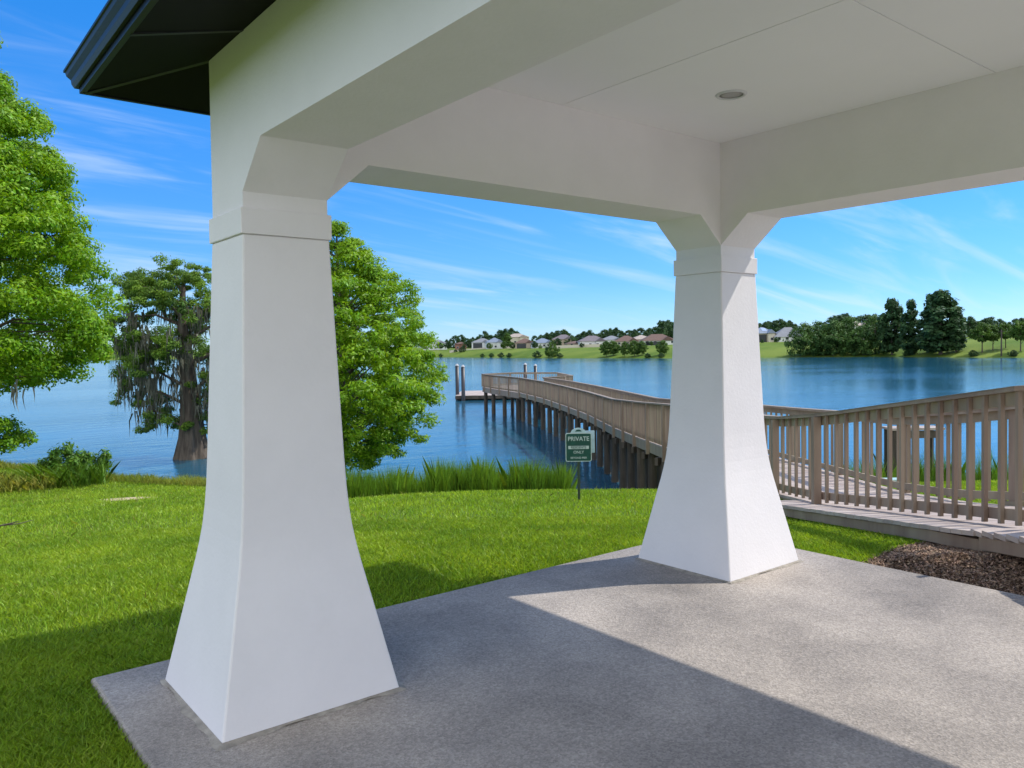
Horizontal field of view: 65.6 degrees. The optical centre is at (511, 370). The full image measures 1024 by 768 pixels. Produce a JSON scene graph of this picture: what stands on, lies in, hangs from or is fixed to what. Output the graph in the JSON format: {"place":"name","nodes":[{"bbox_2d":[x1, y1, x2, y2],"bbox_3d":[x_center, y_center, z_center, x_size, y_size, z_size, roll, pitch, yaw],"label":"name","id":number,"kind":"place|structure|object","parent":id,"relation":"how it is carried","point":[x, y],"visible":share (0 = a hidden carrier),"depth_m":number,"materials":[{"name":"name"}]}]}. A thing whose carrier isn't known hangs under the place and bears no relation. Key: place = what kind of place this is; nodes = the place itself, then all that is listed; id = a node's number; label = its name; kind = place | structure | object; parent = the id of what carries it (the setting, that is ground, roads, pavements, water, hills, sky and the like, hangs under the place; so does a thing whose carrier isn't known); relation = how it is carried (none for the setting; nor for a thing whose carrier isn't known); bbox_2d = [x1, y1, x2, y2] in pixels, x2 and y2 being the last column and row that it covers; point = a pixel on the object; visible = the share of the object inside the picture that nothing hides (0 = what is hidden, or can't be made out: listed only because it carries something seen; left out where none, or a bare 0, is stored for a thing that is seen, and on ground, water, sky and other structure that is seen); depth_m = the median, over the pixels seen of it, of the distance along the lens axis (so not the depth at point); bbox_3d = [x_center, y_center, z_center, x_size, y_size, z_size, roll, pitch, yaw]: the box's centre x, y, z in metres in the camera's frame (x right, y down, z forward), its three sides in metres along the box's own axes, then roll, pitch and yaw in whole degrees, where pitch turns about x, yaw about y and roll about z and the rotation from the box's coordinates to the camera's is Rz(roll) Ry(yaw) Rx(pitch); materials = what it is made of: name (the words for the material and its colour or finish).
{"place":"outdoors","nodes":[
{"label":"outdoors","id":0,"kind":"place"},
{"bbox_2d":[2,453,122,488],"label":"tall grass","id":1,"kind":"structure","parent":0,"point":[95,475],"depth_m":14.72,"materials":[{"name":"green plant"}]},
{"bbox_2d":[0,626,177,767],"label":"lawn grass","id":2,"kind":"structure","parent":0,"point":[29,702],"depth_m":3.79,"materials":[{"name":"green plant"}]},
{"bbox_2d":[0,458,205,486],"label":"shore grass","id":3,"kind":"structure","parent":0,"point":[186,479],"depth_m":14.99,"materials":[{"name":"green plant"}]},
{"bbox_2d":[0,514,925,636],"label":"lawn grass","id":4,"kind":"structure","parent":0,"point":[106,559],"depth_m":6.39,"materials":[{"name":"green plant"}]},
{"bbox_2d":[0,480,995,767],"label":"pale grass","id":5,"kind":"structure","parent":0,"point":[354,528],"depth_m":8.81,"materials":[{"name":"green plant"}]},
{"bbox_2d":[0,357,1023,489],"bbox_3d":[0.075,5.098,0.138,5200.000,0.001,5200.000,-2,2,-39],"label":"water","id":6,"kind":"structure","parent":0,"point":[86,415],"depth_m":74.19,"materials":[{"name":"blue liquid"}]},
{"bbox_2d":[100,252,211,459],"bbox_3d":[-15.625,-0.106,38.718,6.443,11.139,9.126,-6,6,-74],"label":"cypress tree","id":7,"kind":"object","parent":6,"relation":"in","point":[140,288],"visible":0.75,"depth_m":38.00,"materials":[{"name":"green plant"}]},
{"bbox_2d":[455,364,458,399],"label":"mooring piling","id":8,"kind":"object","parent":6,"relation":"in","point":[457,378],"visible":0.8,"depth_m":81.41,"materials":[{"name":"white wood"}]},
{"bbox_2d":[461,365,464,400],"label":"mooring piling","id":9,"kind":"object","parent":6,"relation":"in","point":[462,382],"visible":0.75,"depth_m":79.12,"materials":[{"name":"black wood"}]},
{"bbox_2d":[455,391,515,399],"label":"floating dock","id":10,"kind":"object","parent":6,"relation":"on","point":[474,395],"visible":0.2,"depth_m":79.72,"materials":[{"name":"grey wood"}]},
{"bbox_2d":[524,363,526,377],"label":"mooring piling","id":11,"kind":"object","parent":6,"relation":"in","point":[525,369],"visible":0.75,"depth_m":90.38,"materials":[{"name":"white wood"}]},
{"bbox_2d":[0,337,1023,767],"bbox_3d":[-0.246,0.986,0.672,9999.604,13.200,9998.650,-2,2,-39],"label":"ground","id":12,"kind":"structure","parent":0,"point":[1002,347],"depth_m":265.69,"materials":[{"name":"green plant"}]},
{"bbox_2d":[0,520,31,526],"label":"fallen branch","id":13,"kind":"object","parent":12,"relation":"on","point":[7,524],"visible":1,"depth_m":9.35,"materials":[{"name":"grey wood"}]},
{"bbox_2d":[0,470,71,492],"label":"dry grass","id":14,"kind":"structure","parent":12,"relation":"on","point":[10,481],"depth_m":14.39,"materials":[{"name":"green plant"}]},
{"bbox_2d":[0,35,132,454],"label":"maple tree","id":15,"kind":"object","parent":12,"relation":"on","point":[33,296],"visible":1,"depth_m":13.82,"materials":[{"name":"green plant"}]},
{"bbox_2d":[31,440,105,476],"bbox_3d":[-8.509,1.748,15.276,1.277,0.864,1.222,-2,2,-39],"label":"shrub","id":16,"kind":"object","parent":12,"relation":"on","point":[66,452],"visible":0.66,"depth_m":15.05,"materials":[{"name":"green plant"}]},
{"bbox_2d":[94,447,113,469],"bbox_3d":[-8.012,1.829,15.475,0.505,0.672,0.353,0,2,16],"label":"shrub","id":17,"kind":"object","parent":12,"relation":"on","point":[107,455],"visible":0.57,"depth_m":15.42,"materials":[{"name":"green plant"}]},
{"bbox_2d":[100,497,157,500],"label":"bare sand","id":18,"kind":"structure","parent":12,"relation":"on","point":[128,498],"depth_m":12.36,"materials":[{"name":"beige sand"}]},
{"bbox_2d":[329,219,451,472],"bbox_3d":[-5.560,0.404,25.815,7.646,10.731,7.971,-2,2,-39],"label":"maple tree","id":19,"kind":"object","parent":12,"relation":"on","point":[390,411],"visible":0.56,"depth_m":24.81,"materials":[{"name":"green plant"}]},
{"bbox_2d":[424,340,446,349],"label":"house","id":20,"kind":"structure","parent":12,"relation":"on","point":[443,348],"depth_m":641.27,"materials":[{"name":"white"}]},
{"bbox_2d":[443,341,451,348],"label":"shore tree","id":21,"kind":"object","parent":12,"relation":"on","point":[448,345],"visible":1,"depth_m":610.71,"materials":[{"name":"green plant"}]},
{"bbox_2d":[449,335,459,347],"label":"background tree","id":22,"kind":"object","parent":12,"relation":"on","point":[453,341],"visible":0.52,"depth_m":785.17,"materials":[{"name":"green plant"}]},
{"bbox_2d":[455,334,465,342],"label":"background tree","id":23,"kind":"object","parent":12,"relation":"on","point":[462,336],"visible":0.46,"depth_m":753.76,"materials":[{"name":"green plant"}]},
{"bbox_2d":[455,342,465,349],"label":"house","id":24,"kind":"structure","parent":12,"relation":"on","point":[458,345],"depth_m":604.41,"materials":[{"name":"brown"}]},
{"bbox_2d":[345,453,577,498],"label":"reeds","id":25,"kind":"object","parent":12,"relation":"on","point":[471,477],"visible":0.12,"depth_m":19.42,"materials":[{"name":"green plant"}]},
{"bbox_2d":[463,339,471,346],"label":"shore tree","id":26,"kind":"object","parent":12,"relation":"on","point":[466,343],"visible":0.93,"depth_m":587.38,"materials":[{"name":"green plant"}]},
{"bbox_2d":[471,338,487,348],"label":"house","id":27,"kind":"structure","parent":12,"relation":"on","point":[479,343],"depth_m":576.82,"materials":[{"name":"white"}]},
{"bbox_2d":[476,331,491,339],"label":"background tree","id":28,"kind":"object","parent":12,"relation":"on","point":[486,335],"visible":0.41,"depth_m":689.01,"materials":[{"name":"green plant"}]},
{"bbox_2d":[485,338,503,348],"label":"house","id":29,"kind":"structure","parent":12,"relation":"on","point":[495,342],"depth_m":563.57,"materials":[{"name":"white"}]},
{"bbox_2d":[496,328,507,340],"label":"background tree","id":30,"kind":"object","parent":12,"relation":"on","point":[502,333],"visible":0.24,"depth_m":686.45,"materials":[{"name":"green plant"}]},
{"bbox_2d":[0,467,1007,536],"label":"lawn grass","id":31,"kind":"structure","parent":12,"relation":"on","point":[88,496],"depth_m":10.39,"materials":[{"name":"green plant"}]},
{"bbox_2d":[501,333,511,346],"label":"tree","id":32,"kind":"object","parent":12,"relation":"on","point":[506,338],"visible":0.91,"depth_m":545.04,"materials":[{"name":"green plant"}]},
{"bbox_2d":[505,327,517,334],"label":"background tree","id":33,"kind":"object","parent":12,"relation":"on","point":[511,331],"visible":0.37,"depth_m":654.47,"materials":[{"name":"green plant"}]},
{"bbox_2d":[506,333,528,347],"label":"house","id":34,"kind":"structure","parent":12,"relation":"on","point":[516,337],"depth_m":560.64,"materials":[{"name":"beige"}]},
{"bbox_2d":[515,338,532,348],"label":"house","id":35,"kind":"structure","parent":12,"relation":"on","point":[523,343],"depth_m":510.53,"materials":[{"name":"beige"}]},
{"bbox_2d":[531,341,537,347],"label":"shore tree","id":36,"kind":"object","parent":12,"relation":"on","point":[534,344],"visible":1,"depth_m":486.49,"materials":[{"name":"green plant"}]},
{"bbox_2d":[532,351,541,357],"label":"bank bush","id":37,"kind":"object","parent":12,"relation":"on","point":[536,353],"visible":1,"depth_m":428.06,"materials":[{"name":"green plant"}]},
{"bbox_2d":[531,338,550,347],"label":"house","id":38,"kind":"structure","parent":12,"relation":"on","point":[543,342],"depth_m":493.79,"materials":[{"name":"white"}]},
{"bbox_2d":[538,332,552,340],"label":"background tree","id":39,"kind":"object","parent":12,"relation":"on","point":[546,334],"visible":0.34,"depth_m":619.00,"materials":[{"name":"green plant"}]},
{"bbox_2d":[544,340,559,356],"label":"shore tree","id":40,"kind":"object","parent":12,"relation":"on","point":[554,353],"visible":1,"depth_m":420.01,"materials":[{"name":"green plant"}]},
{"bbox_2d":[551,330,560,339],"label":"background tree","id":41,"kind":"object","parent":12,"relation":"on","point":[554,333],"visible":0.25,"depth_m":626.59,"materials":[{"name":"green plant"}]},
{"bbox_2d":[552,338,561,345],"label":"shore tree","id":42,"kind":"object","parent":12,"relation":"on","point":[557,341],"visible":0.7,"depth_m":487.62,"materials":[{"name":"green plant"}]},
{"bbox_2d":[552,335,571,344],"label":"house","id":43,"kind":"structure","parent":12,"relation":"on","point":[563,338],"depth_m":530.16,"materials":[{"name":"beige"}]},
{"bbox_2d":[555,329,571,336],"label":"background tree","id":44,"kind":"object","parent":12,"relation":"on","point":[564,331],"visible":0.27,"depth_m":599.50,"materials":[{"name":"green plant"}]},
{"bbox_2d":[564,336,575,342],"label":"shore tree","id":45,"kind":"object","parent":12,"relation":"on","point":[571,339],"visible":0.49,"depth_m":483.67,"materials":[{"name":"green plant"}]},
{"bbox_2d":[564,341,577,344],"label":"house","id":46,"kind":"structure","parent":12,"relation":"on","point":[572,343],"depth_m":471.56,"materials":[{"name":"beige"}]},
{"bbox_2d":[556,344,600,348],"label":"garden wall","id":47,"kind":"structure","parent":12,"relation":"on","point":[578,346],"depth_m":461.25,"materials":[{"name":"beige"}]},
{"bbox_2d":[565,428,594,499],"bbox_3d":[0.877,1.302,10.164,0.379,1.149,0.071,-1,2,0],"label":"private sign","id":48,"kind":"object","parent":12,"relation":"on","point":[580,444],"visible":1,"depth_m":10.12,"materials":[{"name":"green metal"}]},
{"bbox_2d":[578,331,584,339],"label":"background tree","id":49,"kind":"object","parent":12,"relation":"on","point":[581,334],"visible":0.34,"depth_m":615.46,"materials":[{"name":"green plant"}]},
{"bbox_2d":[582,330,597,337],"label":"background tree","id":50,"kind":"object","parent":12,"relation":"on","point":[591,332],"visible":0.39,"depth_m":588.87,"materials":[{"name":"green plant"}]},
{"bbox_2d":[576,336,606,344],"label":"house","id":51,"kind":"structure","parent":12,"relation":"on","point":[592,340],"depth_m":462.43,"materials":[{"name":"white"}]},
{"bbox_2d":[599,340,613,356],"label":"shore tree","id":52,"kind":"object","parent":12,"relation":"on","point":[604,347],"visible":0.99,"depth_m":385.66,"materials":[{"name":"green plant"}]},
{"bbox_2d":[601,328,613,336],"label":"background tree","id":53,"kind":"object","parent":12,"relation":"on","point":[607,334],"visible":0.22,"depth_m":603.38,"materials":[{"name":"green plant"}]},
{"bbox_2d":[603,336,618,341],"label":"house","id":54,"kind":"structure","parent":12,"relation":"on","point":[611,338],"depth_m":489.12,"materials":[{"name":"white"}]},
{"bbox_2d":[607,341,619,355],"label":"shore tree","id":55,"kind":"object","parent":12,"relation":"on","point":[613,350],"visible":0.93,"depth_m":385.38,"materials":[{"name":"green plant"}]},
{"bbox_2d":[609,327,624,336],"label":"background tree","id":56,"kind":"object","parent":12,"relation":"on","point":[616,331],"visible":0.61,"depth_m":576.12,"materials":[{"name":"green plant"}]},
{"bbox_2d":[618,341,630,354],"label":"shore tree","id":57,"kind":"object","parent":12,"relation":"on","point":[623,349],"visible":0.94,"depth_m":375.95,"materials":[{"name":"green plant"}]},
{"bbox_2d":[615,336,638,345],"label":"house","id":58,"kind":"structure","parent":12,"relation":"on","point":[626,339],"depth_m":445.96,"materials":[{"name":"beige"}]},
{"bbox_2d":[627,329,640,337],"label":"background tree","id":59,"kind":"object","parent":12,"relation":"on","point":[632,333],"visible":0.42,"depth_m":558.21,"materials":[{"name":"green plant"}]},
{"bbox_2d":[627,340,642,355],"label":"shore tree","id":60,"kind":"object","parent":12,"relation":"on","point":[632,345],"visible":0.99,"depth_m":371.68,"materials":[{"name":"green plant"}]},
{"bbox_2d":[633,335,646,339],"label":"house","id":61,"kind":"structure","parent":12,"relation":"on","point":[639,337],"depth_m":474.17,"materials":[{"name":"beige"}]},
{"bbox_2d":[634,327,645,334],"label":"background tree","id":62,"kind":"object","parent":12,"relation":"on","point":[640,329],"visible":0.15,"depth_m":592.72,"materials":[{"name":"green plant"}]},
{"bbox_2d":[636,340,648,353],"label":"shore tree","id":63,"kind":"object","parent":12,"relation":"on","point":[643,345],"visible":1,"depth_m":371.19,"materials":[{"name":"green plant"}]},
{"bbox_2d":[639,334,672,345],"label":"house","id":64,"kind":"structure","parent":12,"relation":"on","point":[655,339],"depth_m":424.13,"materials":[{"name":"white"}]},
{"bbox_2d":[648,321,673,336],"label":"background tree","id":65,"kind":"object","parent":12,"relation":"on","point":[664,325],"visible":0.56,"depth_m":547.68,"materials":[{"name":"green plant"}]},
{"bbox_2d":[655,340,669,352],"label":"shore tree","id":66,"kind":"object","parent":12,"relation":"on","point":[662,346],"visible":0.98,"depth_m":361.20,"materials":[{"name":"green plant"}]},
{"bbox_2d":[481,372,1023,557],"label":"wooden pier","id":67,"kind":"structure","parent":12,"relation":"on","point":[632,428],"depth_m":9.19,"materials":[{"name":"brown wood"}]},
{"bbox_2d":[758,327,775,341],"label":"house","id":68,"kind":"structure","parent":12,"relation":"on","point":[766,335],"depth_m":388.62,"materials":[{"name":"beige"}]},
{"bbox_2d":[758,322,776,329],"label":"background tree","id":69,"kind":"object","parent":12,"relation":"on","point":[765,324],"visible":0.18,"depth_m":487.38,"materials":[{"name":"green plant"}]},
{"bbox_2d":[768,318,790,331],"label":"background tree","id":70,"kind":"object","parent":12,"relation":"on","point":[781,323],"visible":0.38,"depth_m":476.80,"materials":[{"name":"green plant"}]},
{"bbox_2d":[774,327,802,341],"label":"house","id":71,"kind":"structure","parent":12,"relation":"on","point":[782,334],"depth_m":386.17,"materials":[{"name":"white"}]},
{"bbox_2d":[783,320,796,328],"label":"background tree","id":72,"kind":"object","parent":12,"relation":"on","point":[790,323],"visible":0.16,"depth_m":488.12,"materials":[{"name":"green plant"}]},
{"bbox_2d":[782,321,821,356],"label":"shore tree","id":73,"kind":"object","parent":12,"relation":"on","point":[803,339],"visible":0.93,"depth_m":321.77,"materials":[{"name":"green plant"}]},
{"bbox_2d":[805,320,838,352],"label":"shore tree","id":74,"kind":"object","parent":12,"relation":"on","point":[818,324],"visible":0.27,"depth_m":325.05,"materials":[{"name":"green plant"}]},
{"bbox_2d":[813,318,850,355],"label":"shore tree","id":75,"kind":"object","parent":12,"relation":"on","point":[834,337],"visible":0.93,"depth_m":316.80,"materials":[{"name":"green plant"}]},
{"bbox_2d":[823,315,841,324],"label":"background tree","id":76,"kind":"object","parent":12,"relation":"on","point":[832,316],"visible":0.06,"depth_m":496.99,"materials":[{"name":"green plant"}]},
{"bbox_2d":[829,315,847,325],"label":"background tree","id":77,"kind":"object","parent":12,"relation":"on","point":[838,317],"visible":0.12,"depth_m":471.32,"materials":[{"name":"green plant"}]},
{"bbox_2d":[831,315,860,353],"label":"shore tree","id":78,"kind":"object","parent":12,"relation":"on","point":[850,326],"visible":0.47,"depth_m":318.45,"materials":[{"name":"green plant"}]},
{"bbox_2d":[843,324,880,355],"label":"shore tree","id":79,"kind":"object","parent":12,"relation":"on","point":[858,331],"visible":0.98,"depth_m":312.60,"materials":[{"name":"green plant"}]},
{"bbox_2d":[861,314,876,333],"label":"background tree","id":80,"kind":"object","parent":12,"relation":"on","point":[863,318],"visible":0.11,"depth_m":472.42,"materials":[{"name":"green plant"}]},
{"bbox_2d":[859,314,889,354],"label":"shore tree","id":81,"kind":"object","parent":12,"relation":"on","point":[869,323],"visible":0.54,"depth_m":314.08,"materials":[{"name":"green plant"}]},
{"bbox_2d":[874,297,906,354],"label":"pine tree","id":82,"kind":"object","parent":12,"relation":"on","point":[889,343],"visible":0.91,"depth_m":305.56,"materials":[{"name":"green plant"}]},
{"bbox_2d":[897,299,921,354],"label":"pine tree","id":83,"kind":"object","parent":12,"relation":"on","point":[908,331],"visible":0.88,"depth_m":294.96,"materials":[{"name":"green plant"}]},
{"bbox_2d":[882,425,944,478],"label":"pilings","id":84,"kind":"object","parent":12,"relation":"on","point":[921,435],"visible":0.3,"depth_m":17.37,"materials":[{"name":"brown wood"}]},
{"bbox_2d":[823,443,1007,483],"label":"side reeds","id":85,"kind":"object","parent":12,"relation":"on","point":[994,475],"visible":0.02,"depth_m":17.58,"materials":[{"name":"green plant"}]},
{"bbox_2d":[915,293,936,351],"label":"pine tree","id":86,"kind":"object","parent":12,"relation":"on","point":[927,296],"visible":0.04,"depth_m":292.05,"materials":[{"name":"green plant"}]},
{"bbox_2d":[913,289,966,354],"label":"pine tree","id":87,"kind":"object","parent":12,"relation":"on","point":[937,311],"visible":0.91,"depth_m":279.77,"materials":[{"name":"green plant"}]},
{"bbox_2d":[862,541,1023,595],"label":"mulch bed","id":88,"kind":"object","parent":12,"relation":"on","point":[1010,569],"visible":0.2,"depth_m":5.50,"materials":[{"name":"brown wood"}]},
{"bbox_2d":[943,306,967,351],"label":"pine tree","id":89,"kind":"object","parent":12,"relation":"on","point":[961,336],"visible":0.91,"depth_m":277.21,"materials":[{"name":"green plant"}]},
{"bbox_2d":[963,316,979,337],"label":"background tree","id":90,"kind":"object","parent":12,"relation":"on","point":[972,322],"visible":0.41,"depth_m":432.46,"materials":[{"name":"green plant"}]},
{"bbox_2d":[968,350,978,355],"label":"bank bush","id":91,"kind":"object","parent":12,"relation":"on","point":[971,353],"visible":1,"depth_m":265.85,"materials":[{"name":"green plant"}]},
{"bbox_2d":[966,322,995,352],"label":"bare trunk tree","id":92,"kind":"object","parent":12,"relation":"on","point":[986,332],"visible":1,"depth_m":268.40,"materials":[{"name":"green plant"}]},
{"bbox_2d":[976,318,997,335],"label":"background tree","id":93,"kind":"object","parent":12,"relation":"on","point":[986,320],"visible":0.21,"depth_m":419.10,"materials":[{"name":"green plant"}]},
{"bbox_2d":[978,324,1003,349],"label":"bare trunk tree","id":94,"kind":"object","parent":12,"relation":"on","point":[996,330],"visible":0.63,"depth_m":269.30,"materials":[{"name":"green plant"}]},
{"bbox_2d":[994,319,1005,323],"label":"background tree","id":95,"kind":"object","parent":12,"relation":"on","point":[999,321],"visible":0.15,"depth_m":429.39,"materials":[{"name":"green plant"}]},
{"bbox_2d":[998,322,1011,347],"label":"bare trunk tree","id":96,"kind":"object","parent":12,"relation":"on","point":[1006,326],"visible":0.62,"depth_m":269.75,"materials":[{"name":"green plant"}]},
{"bbox_2d":[1007,350,1018,356],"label":"bank bush","id":97,"kind":"object","parent":12,"relation":"on","point":[1013,353],"visible":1,"depth_m":254.48,"materials":[{"name":"green plant"}]},
{"bbox_2d":[1003,320,1023,350],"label":"bare trunk tree","id":98,"kind":"object","parent":12,"relation":"on","point":[1016,332],"visible":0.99,"depth_m":260.33,"materials":[{"name":"green plant"}]},
{"bbox_2d":[0,0,1023,351],"label":"sky","id":99,"kind":"structure","parent":0,"point":[144,172],"materials":[{"name":"blue"}]},
{"bbox_2d":[91,545,1023,767],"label":"patio slab","id":100,"kind":"structure","parent":0,"point":[624,658],"depth_m":3.80,"materials":[{"name":"concrete"}]},
{"bbox_2d":[63,0,1023,750],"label":"pavilion","id":101,"kind":"structure","parent":100,"relation":"on","point":[615,108],"depth_m":3.72,"materials":[{"name":"white paint"}]},
{"bbox_2d":[715,89,746,99],"bbox_3d":[1.241,-1.558,4.494,0.176,0.008,0.176,-2,2,-39],"label":"ceiling light","id":102,"kind":"object","parent":101,"relation":"attached to","point":[734,94],"visible":1,"depth_m":4.48,"materials":[{"name":"grey plastic"}]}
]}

